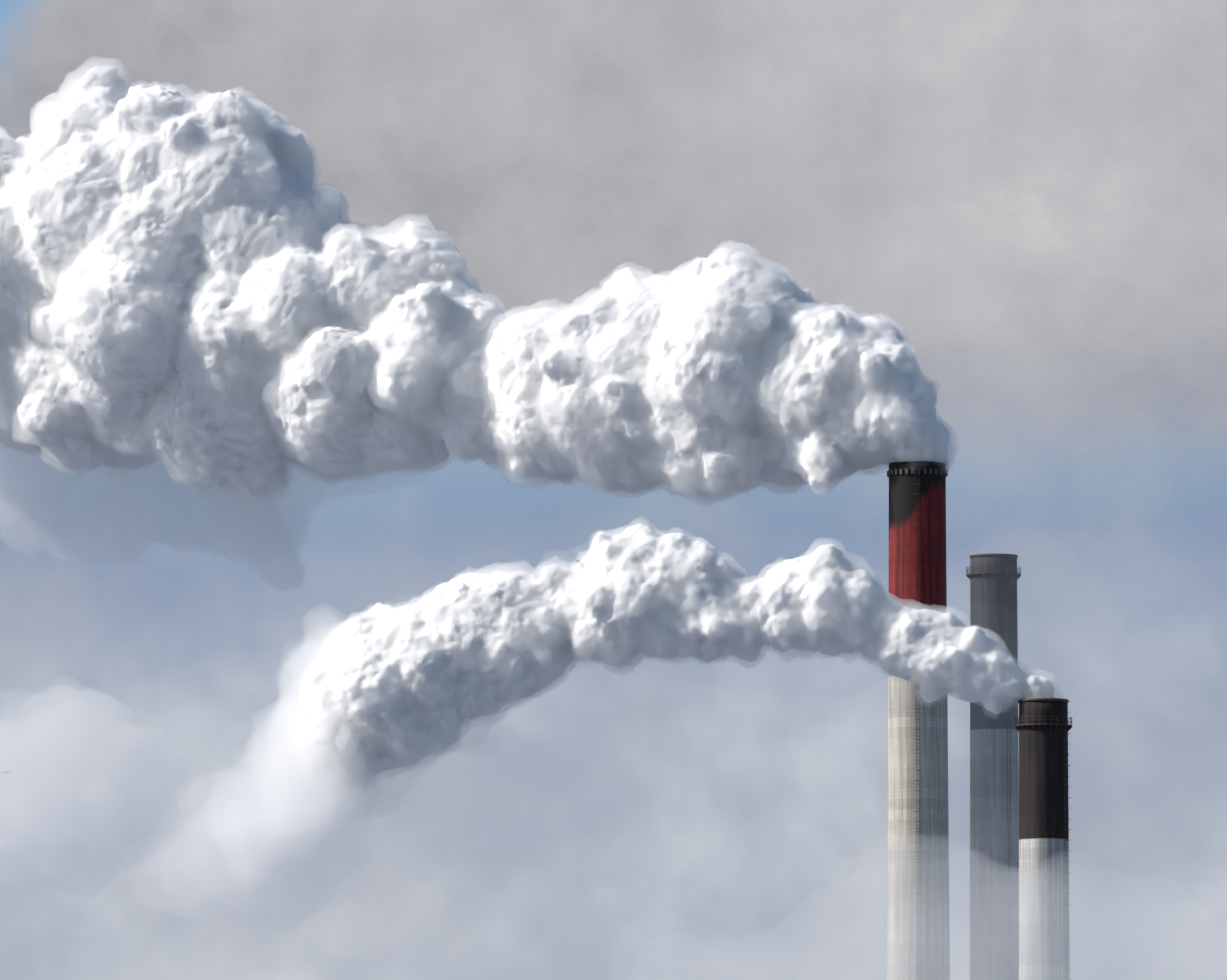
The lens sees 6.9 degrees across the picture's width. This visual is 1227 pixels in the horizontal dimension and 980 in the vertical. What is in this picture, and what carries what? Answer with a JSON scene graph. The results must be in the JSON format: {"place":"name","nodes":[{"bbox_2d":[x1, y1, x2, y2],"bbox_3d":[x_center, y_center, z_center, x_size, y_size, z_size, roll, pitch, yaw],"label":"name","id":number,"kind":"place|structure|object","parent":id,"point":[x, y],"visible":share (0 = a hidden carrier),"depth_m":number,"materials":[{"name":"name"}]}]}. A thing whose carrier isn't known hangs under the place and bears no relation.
{"place":"outdoors","nodes":[
{"label":"outdoors","id":0,"kind":"place"},
{"bbox_2d":[0,0,1226,979],"label":"sky","id":1,"kind":"structure","parent":0,"point":[447,448],"materials":[{"name":"grey"}]},
{"bbox_2d":[887,461,949,979],"bbox_3d":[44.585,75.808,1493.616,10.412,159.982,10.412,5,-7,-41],"label":"chimney","id":2,"kind":"object","parent":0,"point":[917,769],"visible":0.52,"depth_m":1493.92,"materials":[{"name":"multicoloured"}]},
{"bbox_2d":[966,553,1020,979],"bbox_3d":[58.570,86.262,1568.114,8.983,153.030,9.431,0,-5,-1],"label":"chimney","id":3,"kind":"object","parent":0,"point":[1010,564],"depth_m":1569.29,"materials":[{"name":"grey concrete"}]},
{"bbox_2d":[1015,698,1071,979],"bbox_3d":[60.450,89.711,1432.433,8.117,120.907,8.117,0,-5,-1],"label":"chimney","id":4,"kind":"object","parent":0,"point":[1043,727],"visible":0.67,"depth_m":1433.75,"materials":[{"name":"concrete"}]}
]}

